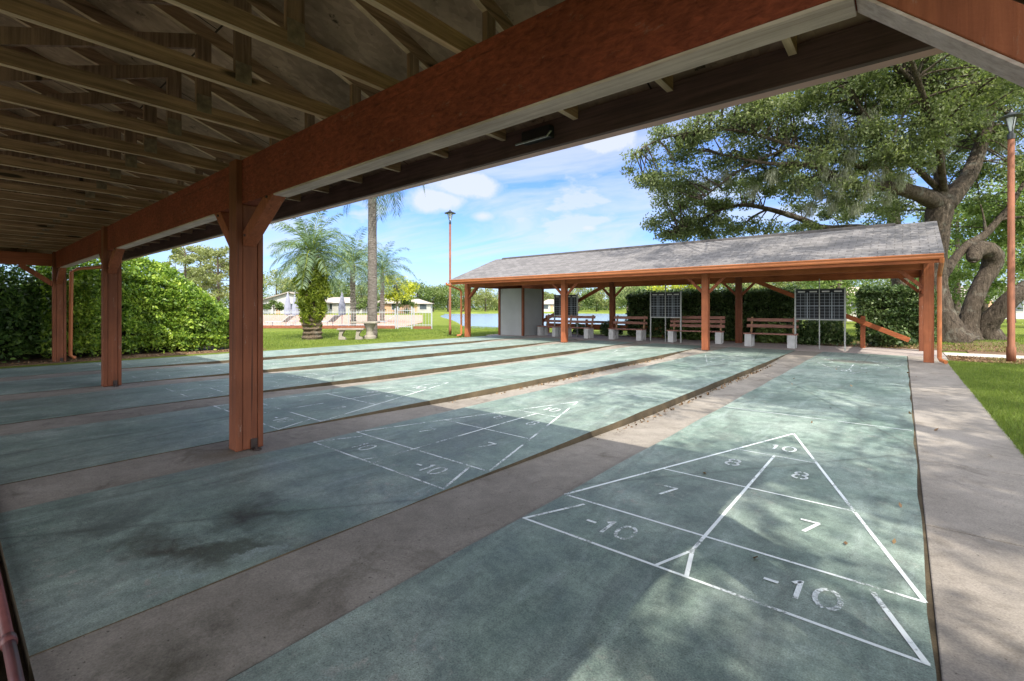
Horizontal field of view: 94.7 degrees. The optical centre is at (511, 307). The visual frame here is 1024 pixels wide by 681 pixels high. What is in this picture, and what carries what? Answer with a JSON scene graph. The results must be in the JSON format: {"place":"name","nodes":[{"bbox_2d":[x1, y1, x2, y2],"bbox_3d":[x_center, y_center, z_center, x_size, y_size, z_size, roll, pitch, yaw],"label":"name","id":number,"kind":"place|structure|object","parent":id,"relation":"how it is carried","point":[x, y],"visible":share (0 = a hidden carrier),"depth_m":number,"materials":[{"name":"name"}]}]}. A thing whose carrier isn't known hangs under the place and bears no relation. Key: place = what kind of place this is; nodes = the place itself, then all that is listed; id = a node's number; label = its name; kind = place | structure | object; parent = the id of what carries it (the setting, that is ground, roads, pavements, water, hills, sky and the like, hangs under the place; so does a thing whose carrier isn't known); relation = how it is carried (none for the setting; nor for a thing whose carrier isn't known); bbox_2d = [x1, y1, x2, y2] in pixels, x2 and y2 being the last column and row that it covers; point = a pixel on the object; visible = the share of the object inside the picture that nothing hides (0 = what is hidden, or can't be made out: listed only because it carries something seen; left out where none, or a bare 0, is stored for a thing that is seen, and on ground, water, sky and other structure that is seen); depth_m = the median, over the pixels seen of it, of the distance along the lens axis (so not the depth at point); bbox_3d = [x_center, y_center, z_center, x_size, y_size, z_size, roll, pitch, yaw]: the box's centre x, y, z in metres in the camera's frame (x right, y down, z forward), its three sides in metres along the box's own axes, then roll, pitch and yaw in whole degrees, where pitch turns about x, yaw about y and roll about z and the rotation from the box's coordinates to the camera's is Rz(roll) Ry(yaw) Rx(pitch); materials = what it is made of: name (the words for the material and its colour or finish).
{"place":"outdoors","nodes":[
{"label":"outdoors","id":0,"kind":"place"},
{"bbox_2d":[264,315,421,327],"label":"pool deck","id":1,"kind":"structure","parent":0,"point":[418,318],"depth_m":49.64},
{"bbox_2d":[265,315,294,325],"bbox_3d":[-15.223,0.873,31.003,1.765,0.770,0.600,0,0,11],"label":"lounger","id":2,"kind":"object","parent":1,"relation":"on","point":[288,318],"visible":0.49,"depth_m":30.79,"materials":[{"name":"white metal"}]},
{"bbox_2d":[284,292,291,325],"bbox_3d":[-15.448,0.083,32.500,0.479,2.350,0.500,0,0,40],"label":"parasol","id":3,"kind":"object","parent":1,"relation":"on","point":[287,306],"visible":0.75,"depth_m":32.36,"materials":[{"name":"white fabric"}]},
{"bbox_2d":[292,295,298,325],"bbox_3d":[-14.460,0.083,31.500,0.479,2.350,0.500,0,0,40],"label":"parasol","id":4,"kind":"object","parent":1,"relation":"on","point":[294,308],"visible":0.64,"depth_m":31.34,"materials":[{"name":"white fabric"}]},
{"bbox_2d":[321,315,340,325],"bbox_3d":[-12.322,0.873,31.507,1.765,0.770,0.600,0,0,22],"label":"lounger","id":5,"kind":"object","parent":1,"relation":"on","point":[335,318],"visible":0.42,"depth_m":31.23,"materials":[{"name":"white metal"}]},
{"bbox_2d":[338,293,345,325],"bbox_3d":[-11.529,0.083,32.000,0.479,2.350,0.500,0,0,40],"label":"parasol","id":6,"kind":"object","parent":1,"relation":"on","point":[341,305],"visible":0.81,"depth_m":31.85,"materials":[{"name":"white fabric"}]},
{"bbox_2d":[377,298,410,312],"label":"house","id":7,"kind":"structure","parent":0,"point":[389,305],"depth_m":104.00,"materials":[{"name":"beige paint"}]},
{"bbox_2d":[263,325,550,348],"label":"lawn grass","id":8,"kind":"structure","parent":0,"point":[394,333],"depth_m":21.85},
{"bbox_2d":[0,337,820,680],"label":"alley floor","id":9,"kind":"structure","parent":0,"point":[230,627],"depth_m":2.67,"materials":[{"name":"concrete"}]},
{"bbox_2d":[2,341,1023,557],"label":"leaf litter","id":10,"kind":"object","parent":9,"relation":"on","point":[965,358],"visible":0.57,"depth_m":11.28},
{"bbox_2d":[0,381,1009,680],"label":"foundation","id":11,"kind":"object","parent":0,"point":[2,671],"depth_m":1.85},
{"bbox_2d":[0,308,1023,449],"bbox_3d":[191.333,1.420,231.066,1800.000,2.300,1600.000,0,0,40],"label":"ground","id":12,"kind":"structure","parent":0,"point":[438,319],"depth_m":20.13,"materials":[{"name":"plant"}]},
{"bbox_2d":[162,258,196,281],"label":"tree","id":13,"kind":"object","parent":12,"relation":"on","point":[173,261],"visible":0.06,"depth_m":59.66,"materials":[{"name":"plant"}]},
{"bbox_2d":[167,245,215,289],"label":"tree","id":14,"kind":"object","parent":12,"relation":"on","point":[188,259],"visible":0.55,"depth_m":45.98,"materials":[{"name":"plant"}]},
{"bbox_2d":[170,245,228,300],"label":"tree","id":15,"kind":"object","parent":12,"relation":"on","point":[190,248],"visible":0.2,"depth_m":50.19,"materials":[{"name":"plant"}]},
{"bbox_2d":[188,245,228,302],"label":"tree","id":16,"kind":"object","parent":12,"relation":"on","point":[211,278],"visible":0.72,"depth_m":43.68,"materials":[{"name":"plant"}]},
{"bbox_2d":[0,335,520,377],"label":"court","id":17,"kind":"object","parent":12,"relation":"on","point":[154,362],"visible":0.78,"depth_m":12.16,"materials":[{"name":"paint"}]},
{"bbox_2d":[263,300,284,313],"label":"tree","id":18,"kind":"object","parent":12,"relation":"on","point":[277,306],"visible":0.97,"depth_m":93.69,"materials":[{"name":"plant"}]},
{"bbox_2d":[263,268,297,298],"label":"tree","id":19,"kind":"object","parent":12,"relation":"on","point":[281,288],"visible":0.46,"depth_m":139.24,"materials":[{"name":"plant"}]},
{"bbox_2d":[0,338,576,395],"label":"court","id":20,"kind":"object","parent":12,"relation":"on","point":[94,380],"visible":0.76,"depth_m":10.27,"materials":[{"name":"paint"}]},
{"bbox_2d":[263,292,331,313],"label":"house","id":21,"kind":"structure","parent":12,"relation":"on","point":[280,297],"depth_m":97.69,"materials":[{"name":"white paint"}]},
{"bbox_2d":[267,210,355,339],"bbox_3d":[-7.954,-1.372,18.832,3.336,5.360,3.657,0,0,-20],"label":"palm tree","id":22,"kind":"object","parent":12,"relation":"on","point":[310,279],"visible":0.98,"depth_m":18.60,"materials":[{"name":"plant"}]},
{"bbox_2d":[0,340,635,424],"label":"court","id":23,"kind":"object","parent":12,"relation":"on","point":[27,410],"visible":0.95,"depth_m":7.93,"materials":[{"name":"paint"}]},
{"bbox_2d":[263,308,395,328],"bbox_3d":[-11.331,0.643,28.700,8.848,1.230,0.220,0,0,7],"label":"picket fence","id":24,"kind":"object","parent":12,"relation":"on","point":[268,325],"visible":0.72,"depth_m":28.56,"materials":[{"name":"white"}]},
{"bbox_2d":[327,297,366,312],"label":"house","id":25,"kind":"structure","parent":12,"relation":"on","point":[334,305],"depth_m":106.00,"materials":[{"name":"paint"}]},
{"bbox_2d":[329,280,366,297],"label":"tree","id":26,"kind":"object","parent":12,"relation":"on","point":[335,294],"visible":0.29,"depth_m":135.80,"materials":[{"name":"plant"}]},
{"bbox_2d":[0,343,700,484],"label":"court","id":27,"kind":"object","parent":12,"relation":"on","point":[35,454],"visible":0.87,"depth_m":5.55,"materials":[{"name":"paint"}]},
{"bbox_2d":[337,328,364,339],"bbox_3d":[-6.350,1.033,18.600,1.000,0.450,0.360,0,0,-9],"label":"garden bench","id":28,"kind":"object","parent":12,"relation":"on","point":[343,330],"visible":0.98,"depth_m":18.46,"materials":[{"name":"concrete"}]},
{"bbox_2d":[326,227,389,325],"bbox_3d":[-9.655,-1.783,29.171,4.450,6.187,4.498,0,0,40],"label":"palm tree","id":29,"kind":"object","parent":12,"relation":"on","point":[361,262],"visible":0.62,"depth_m":28.86,"materials":[{"name":"green plant"}]},
{"bbox_2d":[349,298,366,313],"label":"tree","id":30,"kind":"object","parent":12,"relation":"on","point":[361,304],"visible":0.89,"depth_m":96.99,"materials":[{"name":"plant"}]},
{"bbox_2d":[339,283,379,299],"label":"tree","id":31,"kind":"object","parent":12,"relation":"on","point":[363,296],"visible":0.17,"depth_m":139.13,"materials":[{"name":"plant"}]},
{"bbox_2d":[350,321,379,338],"bbox_3d":[-5.950,0.908,19.150,1.100,0.700,0.640,0,0,0],"label":"garden table","id":32,"kind":"object","parent":12,"relation":"on","point":[369,326],"visible":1,"depth_m":19.00,"materials":[{"name":"concrete"}]},
{"bbox_2d":[342,185,424,337],"bbox_3d":[-5.923,-3.005,20.046,4.042,8.626,3.966,0,0,40],"label":"palm tree","id":33,"kind":"object","parent":12,"relation":"on","point":[372,205],"visible":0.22,"depth_m":19.95,"materials":[{"name":"grey plant"}]},
{"bbox_2d":[355,241,416,320],"bbox_3d":[-10.973,-2.133,39.803,5.444,6.883,5.517,0,0,40],"label":"palm tree","id":34,"kind":"object","parent":12,"relation":"on","point":[383,282],"visible":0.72,"depth_m":39.85,"materials":[{"name":"green plant"}]},
{"bbox_2d":[0,347,795,680],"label":"court","id":35,"kind":"object","parent":12,"relation":"on","point":[80,565],"visible":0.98,"depth_m":3.11,"materials":[{"name":"paint"}]},
{"bbox_2d":[377,275,419,313],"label":"tree","id":36,"kind":"object","parent":12,"relation":"on","point":[394,295],"visible":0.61,"depth_m":95.31,"materials":[{"name":"yellow plant"}]},
{"bbox_2d":[397,307,411,328],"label":"gate","id":37,"kind":"structure","parent":12,"relation":"on","point":[403,310],"depth_m":28.09,"materials":[{"name":"wood"}]},
{"bbox_2d":[393,298,417,313],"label":"tree","id":38,"kind":"object","parent":12,"relation":"on","point":[409,302],"visible":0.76,"depth_m":99.53,"materials":[{"name":"plant"}]},
{"bbox_2d":[400,279,436,307],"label":"tree","id":39,"kind":"object","parent":12,"relation":"on","point":[423,290],"visible":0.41,"depth_m":138.15,"materials":[{"name":"plant"}]},
{"bbox_2d":[214,293,629,310],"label":"wood","id":40,"kind":"object","parent":12,"relation":"on","point":[435,307],"visible":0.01,"depth_m":201.79,"materials":[{"name":"green plant"}]},
{"bbox_2d":[411,299,433,312],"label":"house","id":41,"kind":"structure","parent":12,"relation":"on","point":[424,306],"depth_m":112.16,"materials":[{"name":"paint"}]},
{"bbox_2d":[413,308,431,328],"bbox_3d":[-5.276,0.643,27.907,1.180,1.230,0.220,0,0,11],"label":"picket fence","id":42,"kind":"object","parent":12,"relation":"on","point":[422,327],"visible":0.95,"depth_m":27.83,"materials":[{"name":"wood"}]},
{"bbox_2d":[415,285,448,311],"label":"tree","id":43,"kind":"object","parent":12,"relation":"on","point":[440,295],"visible":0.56,"depth_m":143.22,"materials":[{"name":"plant"}]},
{"bbox_2d":[445,210,455,334],"bbox_3d":[-2.886,-1.657,21.994,0.537,5.830,0.537,0,0,40],"label":"street lamp","id":44,"kind":"object","parent":12,"relation":"on","point":[449,213],"visible":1,"depth_m":21.95,"materials":[{"name":"black metal"}]},
{"bbox_2d":[431,282,472,311],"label":"tree","id":45,"kind":"object","parent":12,"relation":"on","point":[456,292],"visible":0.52,"depth_m":150.48,"materials":[{"name":"plant"}]},
{"bbox_2d":[448,283,481,310],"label":"tree","id":46,"kind":"object","parent":12,"relation":"on","point":[463,286],"visible":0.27,"depth_m":159.30,"materials":[{"name":"plant"}]},
{"bbox_2d":[471,288,497,310],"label":"tree","id":47,"kind":"object","parent":12,"relation":"on","point":[486,295],"visible":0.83,"depth_m":159.21,"materials":[{"name":"plant"}]},
{"bbox_2d":[0,332,1023,366],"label":"mulch bed","id":48,"kind":"object","parent":12,"relation":"on","point":[79,357],"visible":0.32,"depth_m":13.23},
{"bbox_2d":[0,264,51,362],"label":"hedge","id":49,"kind":"object","parent":48,"relation":"on","point":[20,320],"visible":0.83,"depth_m":11.08,"materials":[{"name":"green plant"}]},
{"bbox_2d":[36,255,228,358],"bbox_3d":[-10.129,-0.200,13.646,2.590,2.976,5.218,0,0,40],"label":"hedge","id":50,"kind":"object","parent":48,"relation":"on","point":[176,312],"visible":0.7,"depth_m":12.85,"materials":[{"name":"green plant"}]},
{"bbox_2d":[572,323,585,334],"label":"shrub","id":51,"kind":"object","parent":48,"relation":"on","point":[580,331],"visible":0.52,"depth_m":21.73,"materials":[{"name":"green plant"}]},
{"bbox_2d":[600,320,622,335],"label":"shrub","id":52,"kind":"object","parent":48,"relation":"on","point":[604,327],"visible":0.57,"depth_m":21.02,"materials":[{"name":"green plant"}]},
{"bbox_2d":[666,315,711,339],"bbox_3d":[7.011,0.786,18.826,1.778,1.022,0.838,0,0,40],"label":"shrub","id":53,"kind":"object","parent":48,"relation":"on","point":[693,335],"visible":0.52,"depth_m":18.57,"materials":[{"name":"green plant"}]},
{"bbox_2d":[624,285,803,341],"bbox_3d":[7.920,0.219,19.257,6.864,2.213,1.480,0,0,40],"label":"hedge","id":54,"kind":"object","parent":48,"relation":"on","point":[763,303],"visible":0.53,"depth_m":18.40,"materials":[{"name":"green plant"}]},
{"bbox_2d":[755,322,792,342],"bbox_3d":[9.386,0.833,16.883,1.288,0.946,0.883,0,0,40],"label":"shrub","id":55,"kind":"object","parent":48,"relation":"on","point":[763,338],"visible":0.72,"depth_m":16.75,"materials":[{"name":"green plant"}]},
{"bbox_2d":[787,320,856,345],"bbox_3d":[10.451,0.773,16.013,2.055,1.037,0.960,0,0,40],"label":"shrub","id":56,"kind":"object","parent":48,"relation":"on","point":[807,335],"visible":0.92,"depth_m":15.80,"materials":[{"name":"green plant"}]},
{"bbox_2d":[865,325,917,346],"bbox_3d":[12.150,0.906,15.156,1.371,0.756,1.001,0,0,40],"label":"shrub","id":57,"kind":"object","parent":48,"relation":"on","point":[875,338],"visible":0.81,"depth_m":15.00,"materials":[{"name":"green plant"}]},
{"bbox_2d":[544,291,553,300],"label":"tree","id":58,"kind":"object","parent":12,"relation":"on","point":[548,296],"visible":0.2,"depth_m":180.31,"materials":[{"name":"plant"}]},
{"bbox_2d":[227,352,936,680],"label":"court","id":59,"kind":"object","parent":12,"relation":"on","point":[644,565],"visible":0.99,"depth_m":2.23,"materials":[{"name":"paint"}]},
{"bbox_2d":[568,288,597,310],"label":"tree","id":60,"kind":"object","parent":12,"relation":"on","point":[577,291],"visible":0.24,"depth_m":164.76,"materials":[{"name":"plant"}]},
{"bbox_2d":[580,287,607,311],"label":"tree","id":61,"kind":"object","parent":12,"relation":"on","point":[589,301],"visible":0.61,"depth_m":156.16,"materials":[{"name":"plant"}]},
{"bbox_2d":[548,319,664,336],"bbox_3d":[4.143,0.908,22.094,6.100,0.700,0.120,0,0,40],"label":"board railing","id":62,"kind":"object","parent":12,"relation":"on","point":[596,326],"visible":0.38,"depth_m":22.23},
{"bbox_2d":[592,287,626,308],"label":"tree","id":63,"kind":"object","parent":12,"relation":"on","point":[599,298],"visible":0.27,"depth_m":149.95,"materials":[{"name":"plant"}]},
{"bbox_2d":[608,287,632,310],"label":"tree","id":64,"kind":"object","parent":12,"relation":"on","point":[620,298],"visible":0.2,"depth_m":139.94,"materials":[{"name":"plant"}]},
{"bbox_2d":[616,286,652,299],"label":"tree","id":65,"kind":"object","parent":12,"relation":"on","point":[629,290],"visible":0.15,"depth_m":89.00,"materials":[{"name":"plant"}]},
{"bbox_2d":[634,286,664,290],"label":"tree","id":66,"kind":"object","parent":12,"relation":"on","point":[642,287],"visible":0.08,"depth_m":69.58,"materials":[{"name":"plant"}]},
{"bbox_2d":[646,284,699,291],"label":"tree","id":67,"kind":"object","parent":12,"relation":"on","point":[673,287],"visible":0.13,"depth_m":60.30,"materials":[{"name":"green plant"}]},
{"bbox_2d":[710,283,774,288],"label":"tree","id":68,"kind":"object","parent":12,"relation":"on","point":[747,285],"visible":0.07,"depth_m":56.29,"materials":[{"name":"plant"}]},
{"bbox_2d":[756,281,816,288],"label":"tree","id":69,"kind":"object","parent":12,"relation":"on","point":[787,283],"visible":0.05,"depth_m":55.18,"materials":[{"name":"plant"}]},
{"bbox_2d":[619,52,1023,342],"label":"oak tree","id":70,"kind":"object","parent":12,"relation":"on","point":[951,96],"visible":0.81,"depth_m":16.81,"materials":[{"name":"green plant"}]},
{"bbox_2d":[804,304,846,330],"bbox_3d":[12.780,0.405,19.206,1.399,1.816,1.181,0,0,40],"label":"hedge","id":71,"kind":"object","parent":12,"relation":"on","point":[840,321],"visible":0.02,"depth_m":18.83,"materials":[{"name":"green plant"}]},
{"bbox_2d":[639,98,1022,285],"bbox_3d":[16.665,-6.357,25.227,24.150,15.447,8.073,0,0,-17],"label":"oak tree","id":72,"kind":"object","parent":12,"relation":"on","point":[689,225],"visible":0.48,"depth_m":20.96,"materials":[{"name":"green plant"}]},
{"bbox_2d":[799,279,870,323],"bbox_3d":[26.418,-2.082,38.653,6.150,7.295,7.610,0,0,1],"label":"tree","id":73,"kind":"object","parent":12,"relation":"on","point":[833,284],"visible":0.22,"depth_m":37.86,"materials":[{"name":"plant"}]},
{"bbox_2d":[846,287,859,320],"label":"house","id":74,"kind":"structure","parent":12,"relation":"on","point":[857,288],"depth_m":43.69,"materials":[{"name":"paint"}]},
{"bbox_2d":[846,278,916,286],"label":"tree","id":75,"kind":"object","parent":12,"relation":"on","point":[868,283],"visible":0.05,"depth_m":60.91,"materials":[{"name":"plant"}]},
{"bbox_2d":[853,283,936,342],"bbox_3d":[14.327,0.193,17.589,2.571,2.228,1.531,0,0,40],"label":"hedge","id":76,"kind":"object","parent":12,"relation":"on","point":[886,306],"visible":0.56,"depth_m":17.30,"materials":[{"name":"green plant"}]},
{"bbox_2d":[853,242,968,305],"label":"tree","id":77,"kind":"object","parent":12,"relation":"on","point":[878,282],"visible":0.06,"depth_m":49.80,"materials":[{"name":"plant"}]},
{"bbox_2d":[881,186,1023,315],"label":"tree","id":78,"kind":"object","parent":12,"relation":"on","point":[956,215],"visible":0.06,"depth_m":41.87,"materials":[{"name":"plant"}]},
{"bbox_2d":[918,164,1021,313],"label":"tree","id":79,"kind":"object","parent":12,"relation":"on","point":[985,306],"visible":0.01,"depth_m":43.75,"materials":[{"name":"plant"}]},
{"bbox_2d":[918,161,1023,340],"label":"oak tree","id":80,"kind":"object","parent":12,"relation":"on","point":[976,250],"visible":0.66,"depth_m":18.78,"materials":[{"name":"green plant"}]},
{"bbox_2d":[947,357,1023,456],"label":"lawn grass","id":81,"kind":"structure","parent":12,"relation":"on","point":[980,396],"depth_m":7.22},
{"bbox_2d":[998,110,1023,361],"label":"street lamp","id":82,"kind":"object","parent":81,"relation":"on","point":[1010,117],"visible":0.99,"depth_m":10.86,"materials":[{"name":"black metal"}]},
{"bbox_2d":[948,182,1023,308],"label":"tree","id":83,"kind":"object","parent":12,"relation":"on","point":[1003,278],"visible":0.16,"depth_m":30.88,"materials":[{"name":"plant"}]},
{"bbox_2d":[950,157,1023,322],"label":"tree","id":84,"kind":"object","parent":12,"relation":"on","point":[997,186],"visible":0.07,"depth_m":40.36,"materials":[{"name":"plant"}]},
{"bbox_2d":[951,286,1023,318],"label":"house","id":85,"kind":"structure","parent":12,"relation":"on","point":[1019,313],"depth_m":52.55,"materials":[{"name":"white paint"}]},
{"bbox_2d":[1016,300,1023,311],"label":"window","id":86,"kind":"structure","parent":85,"relation":"in","point":[1017,310],"depth_m":52.54,"materials":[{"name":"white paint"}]},
{"bbox_2d":[0,59,1023,307],"label":"sky","id":87,"kind":"structure","parent":0,"point":[577,198],"materials":[{"name":"blue"}]},
{"bbox_2d":[441,313,627,327],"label":"lake water","id":88,"kind":"structure","parent":0,"point":[486,320],"depth_m":73.53,"materials":[{"name":"blue liquid"}]},
{"bbox_2d":[544,299,553,311],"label":"house","id":89,"kind":"structure","parent":0,"point":[548,305],"depth_m":150.00,"materials":[{"name":"white paint"}]},
{"bbox_2d":[487,334,946,357],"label":"pavement","id":90,"kind":"structure","parent":0,"point":[886,351],"depth_m":15.31,"materials":[{"name":"concrete"}]},
{"bbox_2d":[498,288,543,335],"bbox_3d":[0.432,0.189,22.097,1.480,2.139,1.590,0,0,40],"label":"storage closet","id":91,"kind":"object","parent":90,"relation":"on","point":[520,311],"visible":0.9,"depth_m":21.58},
{"bbox_2d":[537,314,560,336],"bbox_3d":[1.770,0.779,21.142,0.633,0.958,1.300,0,0,-36],"label":"bench","id":92,"kind":"object","parent":90,"relation":"on","point":[543,330],"visible":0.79,"depth_m":21.30,"materials":[{"name":"concrete"}]},
{"bbox_2d":[554,294,577,336],"bbox_3d":[2.374,0.193,20.820,1.230,2.130,0.060,0,0,40],"label":"scoreboard","id":93,"kind":"object","parent":90,"relation":"on","point":[572,304],"visible":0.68,"depth_m":20.68,"materials":[{"name":"paint"}]},
{"bbox_2d":[568,315,595,337],"bbox_3d":[2.823,0.779,19.951,1.350,0.958,0.633,0,0,40],"label":"bench","id":94,"kind":"object","parent":90,"relation":"on","point":[588,332],"visible":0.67,"depth_m":19.79,"materials":[{"name":"concrete"}]},
{"bbox_2d":[608,315,647,340],"bbox_3d":[4.581,0.779,18.625,1.450,0.958,0.633,0,0,40],"label":"bench","id":95,"kind":"object","parent":90,"relation":"on","point":[640,334],"visible":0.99,"depth_m":18.65,"materials":[{"name":"concrete"}]},
{"bbox_2d":[650,284,681,342],"bbox_3d":[5.675,0.193,17.437,1.180,2.130,0.060,0,0,40],"label":"scoreboard","id":96,"kind":"object","parent":90,"relation":"on","point":[665,304],"visible":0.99,"depth_m":17.41,"materials":[{"name":"paint"}]},
{"bbox_2d":[667,316,724,343],"bbox_3d":[6.638,0.779,17.050,1.900,0.958,0.633,0,0,34],"label":"bench","id":97,"kind":"object","parent":90,"relation":"on","point":[719,336],"visible":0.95,"depth_m":17.15,"materials":[{"name":"wood"}]},
{"bbox_2d":[446,221,947,363],"bbox_3d":[5.017,-0.514,17.113,15.654,3.545,5.884,0,0,40],"label":"open shelter","id":98,"kind":"object","parent":90,"relation":"on","point":[909,251],"visible":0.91,"depth_m":14.01,"materials":[{"name":"wood"}]},
{"bbox_2d":[743,317,798,347],"bbox_3d":[8.358,0.779,15.237,1.500,0.958,0.633,0,0,40],"label":"bench","id":99,"kind":"object","parent":90,"relation":"on","point":[749,338],"visible":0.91,"depth_m":15.30,"materials":[{"name":"wood"}]},
{"bbox_2d":[794,279,845,350],"bbox_3d":[9.260,0.193,14.209,1.300,2.130,0.060,0,0,40],"label":"scoreboard","id":100,"kind":"object","parent":90,"relation":"on","point":[819,304],"visible":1,"depth_m":14.18,"materials":[{"name":"paint"}]},
{"bbox_2d":[633,330,1023,352],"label":"lawn grass","id":101,"kind":"structure","parent":0,"point":[852,333],"depth_m":16.44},
{"bbox_2d":[908,356,1023,680],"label":"path","id":102,"kind":"structure","parent":0,"point":[973,497],"depth_m":2.72,"materials":[{"name":"concrete"}]},
{"bbox_2d":[907,358,940,680],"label":"path joint","id":103,"kind":"object","parent":102,"relation":"on","point":[930,614],"visible":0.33,"depth_m":2.21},
{"bbox_2d":[943,352,1023,358],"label":"side path","id":104,"kind":"structure","parent":0,"point":[975,355],"depth_m":12.31,"materials":[{"name":"concrete"}]},
{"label":"shelter floor","id":105,"kind":"structure","parent":0,"visible":0},
{"bbox_2d":[0,571,24,680],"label":"pipe","id":106,"kind":"object","parent":105,"relation":"on","point":[9,649],"visible":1,"depth_m":1.70,"materials":[{"name":"paint"}]},
{"bbox_2d":[0,0,1023,451],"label":"open shelter","id":107,"kind":"object","parent":105,"relation":"on","point":[134,128],"visible":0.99,"depth_m":3.08,"materials":[{"name":"wood"}]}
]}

